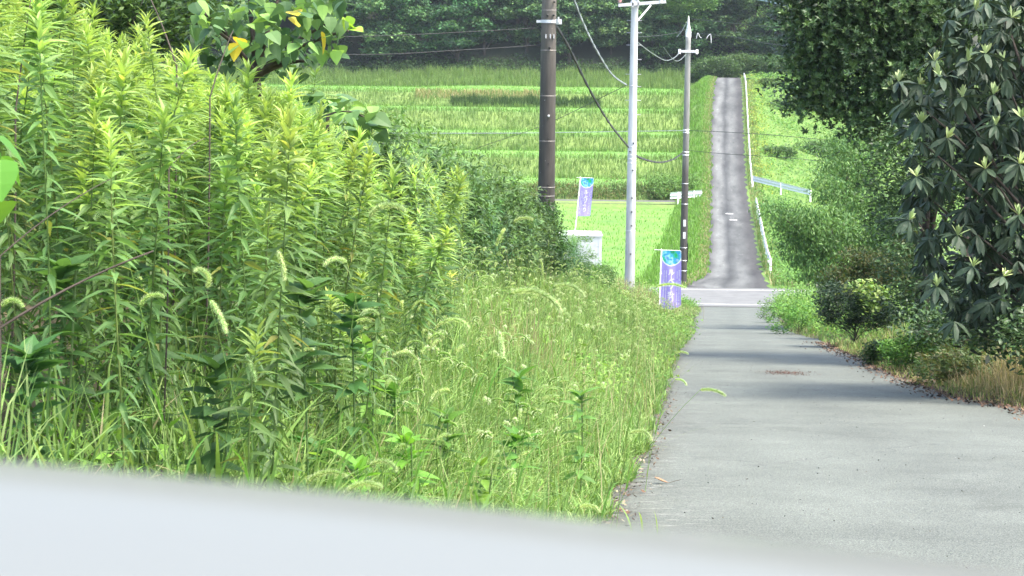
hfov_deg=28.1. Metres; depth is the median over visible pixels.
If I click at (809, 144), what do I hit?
bush
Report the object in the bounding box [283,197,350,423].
goldenrod plant
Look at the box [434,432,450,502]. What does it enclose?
foxtail
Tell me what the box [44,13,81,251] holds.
goldenrod plant
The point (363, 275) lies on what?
goldenrod plant
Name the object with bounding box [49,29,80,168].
goldenrod plant
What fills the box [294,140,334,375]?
goldenrod plant
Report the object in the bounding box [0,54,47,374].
goldenrod plant
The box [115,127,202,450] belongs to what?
goldenrod plant
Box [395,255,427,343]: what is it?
goldenrod plant
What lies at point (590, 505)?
foxtail
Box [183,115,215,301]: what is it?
goldenrod plant
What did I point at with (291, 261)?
goldenrod plant
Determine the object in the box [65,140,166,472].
goldenrod plant
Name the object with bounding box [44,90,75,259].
goldenrod plant
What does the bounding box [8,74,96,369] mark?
goldenrod plant
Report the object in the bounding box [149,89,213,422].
goldenrod plant
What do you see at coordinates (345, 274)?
goldenrod plant
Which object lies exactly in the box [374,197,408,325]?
goldenrod plant
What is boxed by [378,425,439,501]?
broadleaf weed
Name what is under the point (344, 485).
grass clump
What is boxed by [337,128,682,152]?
bank grass
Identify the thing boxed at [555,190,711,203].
side track
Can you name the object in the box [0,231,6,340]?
goldenrod plant
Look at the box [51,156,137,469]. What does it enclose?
goldenrod plant
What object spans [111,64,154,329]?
goldenrod plant
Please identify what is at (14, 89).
goldenrod plant
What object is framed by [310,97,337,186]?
goldenrod plant
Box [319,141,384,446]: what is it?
goldenrod plant
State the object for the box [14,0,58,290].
goldenrod plant
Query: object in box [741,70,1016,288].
slope creepers
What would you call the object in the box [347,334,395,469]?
broadleaf weed
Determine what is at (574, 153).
rice plants
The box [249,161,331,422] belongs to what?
goldenrod plant
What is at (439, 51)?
overhead wire
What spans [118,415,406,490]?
grass clump
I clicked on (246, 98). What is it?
goldenrod plant
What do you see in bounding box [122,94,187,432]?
goldenrod plant
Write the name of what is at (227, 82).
goldenrod plant
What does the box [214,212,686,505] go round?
foxtail patch
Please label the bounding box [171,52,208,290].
goldenrod plant
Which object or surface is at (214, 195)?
goldenrod plant
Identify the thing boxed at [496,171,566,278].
shrub
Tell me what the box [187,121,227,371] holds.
goldenrod plant
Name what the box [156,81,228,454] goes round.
goldenrod plant
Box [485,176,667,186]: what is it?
rice plants
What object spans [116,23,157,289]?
goldenrod plant
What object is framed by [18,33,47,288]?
goldenrod plant
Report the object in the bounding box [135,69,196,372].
goldenrod plant
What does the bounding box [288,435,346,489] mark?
broadleaf weed
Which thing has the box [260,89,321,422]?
goldenrod plant
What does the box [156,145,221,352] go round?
goldenrod plant
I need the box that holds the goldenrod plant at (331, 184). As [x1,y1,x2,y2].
[283,161,347,401]
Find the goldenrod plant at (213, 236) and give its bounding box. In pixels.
[202,149,230,311]
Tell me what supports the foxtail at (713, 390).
on the road at (786, 432)
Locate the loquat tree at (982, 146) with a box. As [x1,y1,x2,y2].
[882,0,1023,363]
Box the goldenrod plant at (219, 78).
[196,74,223,257]
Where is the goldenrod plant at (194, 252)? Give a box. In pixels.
[156,116,212,376]
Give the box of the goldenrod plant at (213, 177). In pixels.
[192,112,226,348]
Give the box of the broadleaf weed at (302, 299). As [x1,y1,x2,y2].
[272,269,347,489]
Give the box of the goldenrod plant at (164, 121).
[114,94,198,473]
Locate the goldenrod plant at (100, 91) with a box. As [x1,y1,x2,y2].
[30,82,120,443]
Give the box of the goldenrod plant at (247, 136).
[225,108,287,425]
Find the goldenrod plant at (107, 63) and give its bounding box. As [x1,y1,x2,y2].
[62,47,138,438]
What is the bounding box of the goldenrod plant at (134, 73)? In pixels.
[89,53,157,391]
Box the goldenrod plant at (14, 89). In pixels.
[0,5,31,270]
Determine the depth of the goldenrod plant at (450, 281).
15.08 m
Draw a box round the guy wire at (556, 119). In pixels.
[461,85,625,154]
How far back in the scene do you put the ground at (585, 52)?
190.42 m
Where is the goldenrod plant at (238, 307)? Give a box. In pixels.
[225,255,247,371]
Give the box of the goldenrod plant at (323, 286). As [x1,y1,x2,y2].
[287,196,336,381]
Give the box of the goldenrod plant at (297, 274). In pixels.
[281,116,327,425]
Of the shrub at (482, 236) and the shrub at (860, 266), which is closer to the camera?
the shrub at (482, 236)
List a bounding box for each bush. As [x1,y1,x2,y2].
[682,66,708,84]
[690,55,744,78]
[715,50,774,77]
[742,54,784,76]
[754,76,782,87]
[760,143,799,159]
[767,96,812,112]
[769,58,808,77]
[793,137,832,158]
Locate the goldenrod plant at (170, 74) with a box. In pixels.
[148,65,195,326]
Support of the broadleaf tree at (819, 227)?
on the ground at (585, 52)
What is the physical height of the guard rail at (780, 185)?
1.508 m
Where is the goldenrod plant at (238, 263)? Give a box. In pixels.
[217,138,244,342]
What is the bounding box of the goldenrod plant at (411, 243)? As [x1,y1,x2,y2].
[399,220,429,353]
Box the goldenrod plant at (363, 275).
[338,270,380,418]
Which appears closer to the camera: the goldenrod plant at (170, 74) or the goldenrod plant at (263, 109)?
the goldenrod plant at (263, 109)
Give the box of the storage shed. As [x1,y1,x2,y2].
[557,231,602,274]
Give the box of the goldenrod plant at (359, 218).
[344,130,367,287]
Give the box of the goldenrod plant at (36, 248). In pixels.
[0,49,61,383]
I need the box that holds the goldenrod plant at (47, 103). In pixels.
[28,34,67,203]
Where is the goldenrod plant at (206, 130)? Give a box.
[169,99,219,351]
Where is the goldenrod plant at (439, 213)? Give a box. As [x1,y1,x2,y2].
[426,199,460,338]
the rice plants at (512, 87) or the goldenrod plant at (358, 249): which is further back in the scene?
the rice plants at (512, 87)
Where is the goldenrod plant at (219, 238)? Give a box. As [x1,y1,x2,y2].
[207,119,232,350]
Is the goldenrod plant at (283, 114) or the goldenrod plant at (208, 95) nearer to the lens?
the goldenrod plant at (283, 114)
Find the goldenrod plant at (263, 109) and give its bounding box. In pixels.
[221,90,287,409]
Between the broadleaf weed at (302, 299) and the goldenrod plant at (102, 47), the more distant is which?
the goldenrod plant at (102, 47)
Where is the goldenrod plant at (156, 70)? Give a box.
[141,48,165,230]
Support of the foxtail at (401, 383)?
on the ground at (585, 52)
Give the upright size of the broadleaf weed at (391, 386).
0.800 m
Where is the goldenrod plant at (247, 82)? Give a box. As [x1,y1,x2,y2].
[231,56,266,353]
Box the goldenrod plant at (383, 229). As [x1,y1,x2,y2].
[360,197,399,406]
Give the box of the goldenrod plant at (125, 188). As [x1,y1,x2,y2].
[96,153,187,458]
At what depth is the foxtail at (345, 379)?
9.35 m
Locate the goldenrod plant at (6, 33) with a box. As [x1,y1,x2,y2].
[0,9,18,131]
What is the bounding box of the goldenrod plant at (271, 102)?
[250,84,308,426]
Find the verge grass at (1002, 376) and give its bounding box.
[780,298,1023,407]
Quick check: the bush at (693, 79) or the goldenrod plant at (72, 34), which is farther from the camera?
the bush at (693, 79)
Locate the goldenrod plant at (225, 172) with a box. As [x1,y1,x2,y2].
[182,152,254,476]
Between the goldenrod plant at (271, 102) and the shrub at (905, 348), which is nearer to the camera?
the goldenrod plant at (271, 102)
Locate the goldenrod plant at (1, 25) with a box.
[0,0,21,297]
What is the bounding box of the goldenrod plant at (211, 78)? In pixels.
[200,65,222,267]
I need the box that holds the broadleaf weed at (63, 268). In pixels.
[21,253,103,458]
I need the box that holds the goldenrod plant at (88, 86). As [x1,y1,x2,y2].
[59,62,118,395]
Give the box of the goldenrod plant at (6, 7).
[0,0,25,116]
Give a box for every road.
[603,306,1023,573]
[644,287,810,306]
[687,78,768,287]
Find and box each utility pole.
[536,0,561,279]
[618,0,665,292]
[678,16,697,283]
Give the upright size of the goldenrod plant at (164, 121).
1.592 m
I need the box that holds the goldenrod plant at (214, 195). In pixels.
[192,83,246,389]
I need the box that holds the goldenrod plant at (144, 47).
[127,30,164,325]
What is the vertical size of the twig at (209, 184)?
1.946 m
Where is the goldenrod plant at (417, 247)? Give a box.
[395,231,426,332]
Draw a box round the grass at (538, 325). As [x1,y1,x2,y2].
[442,273,703,416]
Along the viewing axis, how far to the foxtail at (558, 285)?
6.57 m
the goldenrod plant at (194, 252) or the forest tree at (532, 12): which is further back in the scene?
the forest tree at (532, 12)
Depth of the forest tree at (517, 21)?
281.73 m
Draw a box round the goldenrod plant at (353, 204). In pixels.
[332,164,374,287]
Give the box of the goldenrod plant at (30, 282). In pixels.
[8,8,51,301]
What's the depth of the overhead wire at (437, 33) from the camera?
39.04 m
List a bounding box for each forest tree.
[130,1,180,54]
[182,0,234,31]
[228,0,274,43]
[274,0,321,47]
[311,0,373,50]
[348,0,420,64]
[373,0,443,62]
[415,0,500,64]
[425,0,455,21]
[445,2,495,39]
[455,0,518,55]
[494,0,521,24]
[496,0,561,52]
[537,0,606,63]
[572,4,605,25]
[583,0,630,54]
[587,0,652,44]
[638,0,683,64]
[640,0,683,21]
[654,0,725,53]
[660,0,722,49]
[707,0,759,53]
[743,0,802,56]
[770,12,804,49]
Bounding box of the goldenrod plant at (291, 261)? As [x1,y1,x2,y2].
[259,146,320,446]
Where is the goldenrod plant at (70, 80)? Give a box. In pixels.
[53,7,98,253]
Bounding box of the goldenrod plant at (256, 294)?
[229,199,305,472]
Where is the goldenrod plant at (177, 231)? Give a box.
[144,119,191,343]
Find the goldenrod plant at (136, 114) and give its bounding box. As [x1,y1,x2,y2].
[111,79,156,398]
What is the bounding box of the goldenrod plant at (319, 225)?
[291,131,332,374]
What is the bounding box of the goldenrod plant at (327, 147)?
[320,127,351,337]
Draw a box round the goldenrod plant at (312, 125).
[287,109,340,466]
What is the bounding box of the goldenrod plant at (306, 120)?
[268,94,324,439]
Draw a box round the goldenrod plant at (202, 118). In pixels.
[184,82,211,267]
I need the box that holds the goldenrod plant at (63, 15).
[17,0,93,415]
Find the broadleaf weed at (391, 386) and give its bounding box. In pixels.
[372,379,420,464]
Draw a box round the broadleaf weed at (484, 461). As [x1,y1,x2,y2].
[459,456,510,509]
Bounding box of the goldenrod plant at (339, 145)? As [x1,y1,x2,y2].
[333,138,376,322]
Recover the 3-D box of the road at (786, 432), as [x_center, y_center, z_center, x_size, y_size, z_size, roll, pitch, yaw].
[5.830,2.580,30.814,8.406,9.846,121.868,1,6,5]
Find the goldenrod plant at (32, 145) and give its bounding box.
[0,0,63,440]
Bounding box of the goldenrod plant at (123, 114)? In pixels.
[94,55,149,403]
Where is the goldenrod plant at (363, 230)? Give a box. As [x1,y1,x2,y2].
[350,156,376,325]
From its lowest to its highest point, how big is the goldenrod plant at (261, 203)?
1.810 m
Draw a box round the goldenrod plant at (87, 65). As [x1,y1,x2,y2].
[75,14,103,260]
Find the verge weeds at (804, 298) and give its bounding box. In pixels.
[471,252,1023,389]
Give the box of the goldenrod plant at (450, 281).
[440,265,465,350]
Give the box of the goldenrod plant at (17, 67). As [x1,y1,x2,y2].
[0,21,55,333]
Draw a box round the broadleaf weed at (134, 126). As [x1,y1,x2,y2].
[114,118,172,389]
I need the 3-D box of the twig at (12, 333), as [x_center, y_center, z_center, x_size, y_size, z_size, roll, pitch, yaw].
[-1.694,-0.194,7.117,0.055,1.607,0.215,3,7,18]
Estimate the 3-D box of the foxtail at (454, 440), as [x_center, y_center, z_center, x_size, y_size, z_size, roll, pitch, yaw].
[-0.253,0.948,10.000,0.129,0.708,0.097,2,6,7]
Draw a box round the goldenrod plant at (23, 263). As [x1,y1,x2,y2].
[0,1,51,455]
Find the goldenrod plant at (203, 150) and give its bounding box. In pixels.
[183,99,216,264]
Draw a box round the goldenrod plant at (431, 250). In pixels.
[400,234,451,419]
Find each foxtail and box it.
[1,298,23,358]
[93,210,170,473]
[113,291,164,468]
[137,277,149,378]
[141,218,183,409]
[170,302,182,458]
[182,300,228,476]
[193,267,249,483]
[221,353,257,477]
[243,350,261,453]
[246,250,286,469]
[274,360,304,471]
[290,347,313,376]
[305,306,339,461]
[305,468,347,487]
[319,355,355,451]
[323,255,385,496]
[323,358,348,431]
[326,355,343,439]
[332,201,406,491]
[336,318,371,457]
[344,480,382,493]
[359,458,396,494]
[361,307,411,492]
[368,328,396,419]
[368,378,396,496]
[369,374,397,480]
[379,286,562,496]
[386,375,410,487]
[387,443,405,491]
[392,350,448,503]
[397,339,423,417]
[400,300,422,417]
[403,300,425,391]
[408,269,423,342]
[412,317,469,499]
[429,387,479,507]
[430,414,445,472]
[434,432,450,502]
[436,356,456,431]
[450,413,471,481]
[455,275,494,419]
[463,228,504,480]
[465,330,504,504]
[472,316,494,380]
[475,324,499,411]
[477,295,493,369]
[479,215,533,489]
[500,333,527,433]
[514,282,586,510]
[523,308,537,363]
[523,386,543,463]
[538,395,550,482]
[540,259,561,460]
[572,504,600,517]
[600,429,652,520]
[612,387,726,521]
[617,282,684,520]
[645,378,686,490]
[647,350,688,472]
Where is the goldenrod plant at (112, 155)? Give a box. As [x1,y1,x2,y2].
[73,123,155,470]
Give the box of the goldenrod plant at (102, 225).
[83,65,127,355]
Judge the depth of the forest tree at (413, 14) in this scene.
271.99 m
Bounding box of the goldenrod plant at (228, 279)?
[209,160,262,350]
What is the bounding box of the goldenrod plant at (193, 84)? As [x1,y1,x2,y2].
[178,65,201,191]
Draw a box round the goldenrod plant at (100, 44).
[90,33,119,249]
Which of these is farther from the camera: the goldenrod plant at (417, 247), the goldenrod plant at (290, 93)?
the goldenrod plant at (417, 247)
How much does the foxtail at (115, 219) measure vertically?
1.339 m
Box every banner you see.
[575,177,593,228]
[655,249,680,308]
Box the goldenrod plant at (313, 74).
[282,63,325,274]
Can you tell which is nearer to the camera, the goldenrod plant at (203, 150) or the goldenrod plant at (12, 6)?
the goldenrod plant at (12, 6)
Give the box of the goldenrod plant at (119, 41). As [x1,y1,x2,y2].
[74,32,133,259]
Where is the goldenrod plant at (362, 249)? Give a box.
[350,188,390,364]
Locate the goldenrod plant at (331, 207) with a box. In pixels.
[313,137,345,311]
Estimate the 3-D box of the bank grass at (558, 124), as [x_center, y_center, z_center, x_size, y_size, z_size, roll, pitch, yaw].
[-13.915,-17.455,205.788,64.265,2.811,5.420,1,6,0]
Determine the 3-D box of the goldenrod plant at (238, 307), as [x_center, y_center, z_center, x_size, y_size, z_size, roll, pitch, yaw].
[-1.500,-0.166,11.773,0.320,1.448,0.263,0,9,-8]
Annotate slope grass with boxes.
[635,75,717,285]
[741,75,795,286]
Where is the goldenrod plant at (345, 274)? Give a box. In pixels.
[329,164,367,377]
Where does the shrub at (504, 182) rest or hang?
on the ground at (585, 52)
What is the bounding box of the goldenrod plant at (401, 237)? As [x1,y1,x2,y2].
[381,208,418,359]
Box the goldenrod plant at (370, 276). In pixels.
[345,171,409,445]
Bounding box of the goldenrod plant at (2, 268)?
[0,220,11,307]
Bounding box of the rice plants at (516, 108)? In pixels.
[318,104,679,112]
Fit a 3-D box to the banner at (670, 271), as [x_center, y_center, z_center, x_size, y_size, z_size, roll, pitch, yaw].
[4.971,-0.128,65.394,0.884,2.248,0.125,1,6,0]
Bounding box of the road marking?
[694,289,801,290]
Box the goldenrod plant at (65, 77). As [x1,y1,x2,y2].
[31,43,74,311]
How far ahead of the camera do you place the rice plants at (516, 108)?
218.03 m
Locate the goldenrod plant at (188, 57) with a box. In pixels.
[81,42,213,466]
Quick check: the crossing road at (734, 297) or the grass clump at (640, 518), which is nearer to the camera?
the grass clump at (640, 518)
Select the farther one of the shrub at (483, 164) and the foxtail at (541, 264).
the shrub at (483, 164)
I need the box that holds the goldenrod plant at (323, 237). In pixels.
[304,119,346,421]
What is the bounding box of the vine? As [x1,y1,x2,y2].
[835,278,898,314]
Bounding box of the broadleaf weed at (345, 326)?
[319,293,384,492]
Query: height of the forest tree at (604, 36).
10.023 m
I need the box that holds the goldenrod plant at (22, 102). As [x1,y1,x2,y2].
[4,79,97,457]
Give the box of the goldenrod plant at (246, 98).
[238,76,263,165]
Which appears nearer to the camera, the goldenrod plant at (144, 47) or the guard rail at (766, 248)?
the goldenrod plant at (144, 47)
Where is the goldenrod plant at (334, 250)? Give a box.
[320,225,349,336]
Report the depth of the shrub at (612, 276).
55.14 m
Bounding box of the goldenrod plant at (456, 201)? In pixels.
[404,168,470,382]
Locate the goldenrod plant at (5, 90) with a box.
[0,15,19,379]
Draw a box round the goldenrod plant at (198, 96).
[185,87,206,283]
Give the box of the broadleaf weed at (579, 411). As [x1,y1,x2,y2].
[558,387,599,495]
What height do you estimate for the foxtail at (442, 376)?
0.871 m
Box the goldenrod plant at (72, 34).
[47,0,101,340]
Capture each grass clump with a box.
[4,338,157,468]
[73,378,283,477]
[97,365,355,487]
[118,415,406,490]
[203,430,529,512]
[230,405,426,497]
[309,446,500,507]
[365,449,566,511]
[428,450,574,514]
[496,461,577,516]
[620,506,657,527]
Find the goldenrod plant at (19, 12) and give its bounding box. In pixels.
[0,0,29,277]
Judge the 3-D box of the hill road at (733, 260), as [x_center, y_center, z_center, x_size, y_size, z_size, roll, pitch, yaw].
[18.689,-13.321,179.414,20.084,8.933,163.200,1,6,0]
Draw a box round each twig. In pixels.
[0,179,109,342]
[0,250,153,415]
[6,0,30,445]
[151,0,177,397]
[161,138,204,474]
[203,31,232,393]
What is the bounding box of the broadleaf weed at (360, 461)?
[326,448,386,494]
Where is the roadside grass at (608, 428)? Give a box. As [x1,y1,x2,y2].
[0,226,701,523]
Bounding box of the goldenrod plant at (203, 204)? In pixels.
[190,135,230,326]
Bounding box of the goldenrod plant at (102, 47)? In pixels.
[93,26,129,249]
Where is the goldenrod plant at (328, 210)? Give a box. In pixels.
[302,159,342,358]
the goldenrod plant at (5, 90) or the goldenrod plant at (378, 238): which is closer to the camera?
the goldenrod plant at (5, 90)
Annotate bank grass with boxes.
[81,102,690,132]
[158,60,695,88]
[206,84,695,109]
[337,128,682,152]
[404,148,681,178]
[481,180,673,199]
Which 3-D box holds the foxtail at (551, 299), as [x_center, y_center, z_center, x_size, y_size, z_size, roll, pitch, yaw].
[-0.208,0.665,4.968,0.726,1.396,0.148,4,7,24]
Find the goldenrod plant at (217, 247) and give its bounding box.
[202,146,242,343]
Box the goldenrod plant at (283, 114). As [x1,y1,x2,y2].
[236,99,307,413]
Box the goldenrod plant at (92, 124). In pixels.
[52,106,128,460]
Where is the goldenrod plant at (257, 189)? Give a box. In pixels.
[232,171,294,482]
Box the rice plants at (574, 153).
[413,148,676,157]
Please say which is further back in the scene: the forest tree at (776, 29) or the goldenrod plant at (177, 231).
the forest tree at (776, 29)
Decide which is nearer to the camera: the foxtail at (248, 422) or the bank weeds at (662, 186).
the foxtail at (248, 422)
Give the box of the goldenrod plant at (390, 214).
[367,178,396,271]
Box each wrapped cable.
[556,25,628,147]
[573,0,626,85]
[629,151,683,162]
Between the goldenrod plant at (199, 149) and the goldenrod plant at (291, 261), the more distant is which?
the goldenrod plant at (199, 149)
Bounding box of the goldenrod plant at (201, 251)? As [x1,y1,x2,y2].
[173,139,223,395]
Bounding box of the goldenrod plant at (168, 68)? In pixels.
[157,57,182,302]
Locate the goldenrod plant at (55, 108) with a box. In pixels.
[0,69,75,271]
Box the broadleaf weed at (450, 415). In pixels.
[416,400,473,496]
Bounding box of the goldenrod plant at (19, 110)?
[1,22,42,283]
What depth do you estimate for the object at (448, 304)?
14.09 m
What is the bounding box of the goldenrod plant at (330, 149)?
[318,118,340,274]
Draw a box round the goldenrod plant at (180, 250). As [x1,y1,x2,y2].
[157,120,210,420]
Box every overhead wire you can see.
[292,27,540,37]
[304,45,540,54]
[399,130,685,133]
[638,28,687,36]
[686,130,823,139]
[687,150,826,161]
[695,19,796,29]
[695,33,782,45]
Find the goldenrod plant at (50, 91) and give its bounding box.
[10,0,89,443]
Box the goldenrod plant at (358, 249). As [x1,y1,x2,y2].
[345,206,379,357]
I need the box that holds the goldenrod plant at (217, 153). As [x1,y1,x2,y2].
[198,105,258,404]
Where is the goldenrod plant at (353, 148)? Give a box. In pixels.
[309,138,366,397]
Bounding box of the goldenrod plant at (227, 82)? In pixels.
[206,72,270,395]
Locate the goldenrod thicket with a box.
[0,24,592,317]
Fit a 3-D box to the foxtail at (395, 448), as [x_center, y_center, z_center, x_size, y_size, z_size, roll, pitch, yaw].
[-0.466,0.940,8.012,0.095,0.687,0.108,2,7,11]
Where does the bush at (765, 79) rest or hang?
on the ground at (585, 52)
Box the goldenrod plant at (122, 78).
[83,43,156,468]
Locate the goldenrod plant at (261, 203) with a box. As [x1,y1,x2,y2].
[239,113,288,399]
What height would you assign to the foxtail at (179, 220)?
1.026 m
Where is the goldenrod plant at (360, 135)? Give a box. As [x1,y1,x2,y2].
[325,126,370,352]
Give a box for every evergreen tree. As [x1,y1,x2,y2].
[740,0,1023,343]
[849,14,1023,378]
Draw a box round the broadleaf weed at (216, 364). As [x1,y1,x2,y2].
[175,351,258,481]
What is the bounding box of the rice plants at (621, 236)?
[559,207,677,278]
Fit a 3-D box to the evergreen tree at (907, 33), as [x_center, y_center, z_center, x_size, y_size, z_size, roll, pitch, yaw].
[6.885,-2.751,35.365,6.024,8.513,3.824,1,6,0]
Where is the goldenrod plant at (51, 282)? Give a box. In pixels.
[4,9,89,463]
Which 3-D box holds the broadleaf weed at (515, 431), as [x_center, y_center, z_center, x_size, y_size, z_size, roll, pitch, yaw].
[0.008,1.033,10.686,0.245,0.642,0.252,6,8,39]
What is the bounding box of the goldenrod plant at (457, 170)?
[421,161,469,379]
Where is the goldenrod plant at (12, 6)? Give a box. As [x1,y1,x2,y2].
[2,0,26,264]
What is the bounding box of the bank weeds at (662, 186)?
[487,169,707,199]
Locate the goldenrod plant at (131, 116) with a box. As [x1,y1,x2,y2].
[112,106,171,347]
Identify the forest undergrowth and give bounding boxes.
[130,2,893,75]
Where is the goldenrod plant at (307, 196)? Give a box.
[285,126,326,333]
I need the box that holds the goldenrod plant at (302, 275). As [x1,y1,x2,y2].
[281,131,317,416]
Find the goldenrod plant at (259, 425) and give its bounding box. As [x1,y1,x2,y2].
[210,318,288,483]
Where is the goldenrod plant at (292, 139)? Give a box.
[247,102,321,486]
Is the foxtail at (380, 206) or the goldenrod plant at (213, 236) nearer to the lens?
the foxtail at (380, 206)
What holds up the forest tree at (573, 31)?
on the ground at (585, 52)
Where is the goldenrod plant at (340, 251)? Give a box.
[330,212,357,337]
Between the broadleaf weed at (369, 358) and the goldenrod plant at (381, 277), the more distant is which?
the broadleaf weed at (369, 358)
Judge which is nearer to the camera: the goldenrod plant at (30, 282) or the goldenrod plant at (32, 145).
the goldenrod plant at (32, 145)
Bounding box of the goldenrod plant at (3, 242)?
[0,4,46,456]
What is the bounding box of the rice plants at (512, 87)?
[160,82,691,94]
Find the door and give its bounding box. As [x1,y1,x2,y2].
[577,243,595,264]
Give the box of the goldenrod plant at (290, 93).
[256,69,310,386]
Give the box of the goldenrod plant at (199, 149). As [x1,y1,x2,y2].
[144,93,232,389]
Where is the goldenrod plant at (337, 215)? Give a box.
[318,153,357,289]
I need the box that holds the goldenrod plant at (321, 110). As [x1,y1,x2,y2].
[308,98,337,359]
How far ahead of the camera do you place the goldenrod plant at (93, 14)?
10.71 m
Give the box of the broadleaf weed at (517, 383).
[496,365,541,463]
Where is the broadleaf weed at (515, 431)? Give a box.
[493,423,542,505]
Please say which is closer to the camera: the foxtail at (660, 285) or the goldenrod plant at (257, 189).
the goldenrod plant at (257, 189)
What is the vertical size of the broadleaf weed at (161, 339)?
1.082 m
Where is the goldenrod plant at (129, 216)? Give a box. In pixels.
[108,68,150,362]
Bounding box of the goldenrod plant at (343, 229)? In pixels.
[320,153,360,324]
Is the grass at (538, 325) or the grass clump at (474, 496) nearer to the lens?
the grass clump at (474, 496)
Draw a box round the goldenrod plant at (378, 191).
[356,181,389,287]
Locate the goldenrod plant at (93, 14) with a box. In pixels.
[59,0,115,293]
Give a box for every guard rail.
[670,190,701,203]
[744,73,751,183]
[752,176,810,201]
[755,198,771,270]
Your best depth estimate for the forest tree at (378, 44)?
271.56 m
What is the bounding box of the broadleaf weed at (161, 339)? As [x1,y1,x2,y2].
[118,230,196,458]
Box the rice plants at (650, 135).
[337,127,677,136]
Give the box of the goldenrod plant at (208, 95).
[194,87,226,295]
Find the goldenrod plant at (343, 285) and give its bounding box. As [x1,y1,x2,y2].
[332,247,369,366]
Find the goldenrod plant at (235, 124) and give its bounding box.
[208,88,278,484]
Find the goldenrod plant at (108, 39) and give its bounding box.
[96,27,120,295]
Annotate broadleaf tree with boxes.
[1,0,275,70]
[184,0,362,165]
[748,124,915,303]
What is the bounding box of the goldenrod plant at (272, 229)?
[242,131,295,375]
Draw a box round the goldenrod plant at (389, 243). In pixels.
[374,237,404,341]
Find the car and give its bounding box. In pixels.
[0,460,1023,575]
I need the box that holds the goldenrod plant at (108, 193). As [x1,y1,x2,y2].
[80,117,153,471]
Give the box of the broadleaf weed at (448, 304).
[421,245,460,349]
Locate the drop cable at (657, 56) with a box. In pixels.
[638,42,681,60]
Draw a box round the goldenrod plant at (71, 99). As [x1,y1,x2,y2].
[44,52,77,225]
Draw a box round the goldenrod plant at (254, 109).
[240,77,270,260]
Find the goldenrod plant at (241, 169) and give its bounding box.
[210,89,284,396]
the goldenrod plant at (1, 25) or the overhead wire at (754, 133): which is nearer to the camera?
the goldenrod plant at (1, 25)
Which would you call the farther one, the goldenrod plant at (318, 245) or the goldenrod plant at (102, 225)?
the goldenrod plant at (318, 245)
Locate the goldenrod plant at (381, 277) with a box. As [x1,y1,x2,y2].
[343,160,417,472]
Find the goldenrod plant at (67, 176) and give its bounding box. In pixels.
[48,129,93,325]
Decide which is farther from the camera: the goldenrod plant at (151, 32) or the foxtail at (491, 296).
the foxtail at (491, 296)
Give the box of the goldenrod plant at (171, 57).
[154,48,180,268]
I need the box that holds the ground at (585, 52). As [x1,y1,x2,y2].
[1,0,1023,495]
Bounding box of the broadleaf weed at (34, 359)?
[1,332,78,462]
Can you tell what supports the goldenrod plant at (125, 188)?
on the ground at (585, 52)
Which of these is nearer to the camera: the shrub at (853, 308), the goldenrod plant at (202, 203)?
the goldenrod plant at (202, 203)
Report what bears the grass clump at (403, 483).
on the ground at (585, 52)
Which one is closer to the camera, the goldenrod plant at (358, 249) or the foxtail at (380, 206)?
the foxtail at (380, 206)
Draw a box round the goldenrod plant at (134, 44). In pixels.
[125,39,169,325]
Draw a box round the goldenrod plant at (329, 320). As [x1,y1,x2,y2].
[306,287,367,477]
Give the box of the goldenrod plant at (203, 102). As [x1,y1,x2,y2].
[199,83,216,172]
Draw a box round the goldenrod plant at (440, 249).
[388,223,459,391]
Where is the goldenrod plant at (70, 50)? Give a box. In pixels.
[56,33,84,256]
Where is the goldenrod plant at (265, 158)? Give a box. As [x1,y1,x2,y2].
[254,150,307,413]
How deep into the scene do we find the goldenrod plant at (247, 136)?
8.89 m
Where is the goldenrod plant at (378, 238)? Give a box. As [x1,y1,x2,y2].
[364,191,387,290]
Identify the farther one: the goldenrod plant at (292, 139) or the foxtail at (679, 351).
the foxtail at (679, 351)
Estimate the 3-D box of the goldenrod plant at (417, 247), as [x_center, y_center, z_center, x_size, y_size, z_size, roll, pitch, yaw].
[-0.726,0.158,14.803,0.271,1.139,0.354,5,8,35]
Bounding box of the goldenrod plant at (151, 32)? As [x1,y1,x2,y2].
[134,8,192,407]
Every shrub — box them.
[0,136,26,222]
[294,91,395,276]
[329,106,451,292]
[368,103,463,204]
[407,137,505,283]
[434,139,519,268]
[455,148,546,287]
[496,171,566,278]
[500,189,576,276]
[566,234,607,281]
[567,257,622,289]
[754,293,810,321]
[764,290,828,333]
[801,224,950,317]
[810,278,908,342]
[858,334,898,364]
[874,332,947,369]
[905,346,999,383]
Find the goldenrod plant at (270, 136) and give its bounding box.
[234,122,299,485]
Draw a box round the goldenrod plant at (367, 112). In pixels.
[330,101,373,266]
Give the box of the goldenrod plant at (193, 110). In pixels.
[156,84,208,392]
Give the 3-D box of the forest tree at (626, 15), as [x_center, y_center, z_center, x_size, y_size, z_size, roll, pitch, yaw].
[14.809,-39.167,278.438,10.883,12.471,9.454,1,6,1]
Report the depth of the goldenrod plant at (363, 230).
13.58 m
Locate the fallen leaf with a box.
[655,477,677,482]
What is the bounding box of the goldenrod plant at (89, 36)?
[62,19,133,402]
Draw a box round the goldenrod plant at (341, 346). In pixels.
[323,324,388,459]
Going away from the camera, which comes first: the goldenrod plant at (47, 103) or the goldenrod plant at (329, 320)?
the goldenrod plant at (329, 320)
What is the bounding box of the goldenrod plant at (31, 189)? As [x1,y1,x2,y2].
[17,73,47,284]
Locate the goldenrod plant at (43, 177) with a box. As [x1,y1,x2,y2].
[36,72,71,267]
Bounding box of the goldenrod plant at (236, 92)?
[228,84,272,405]
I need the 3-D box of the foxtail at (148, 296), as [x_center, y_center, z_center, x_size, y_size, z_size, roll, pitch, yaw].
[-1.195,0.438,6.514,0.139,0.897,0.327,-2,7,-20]

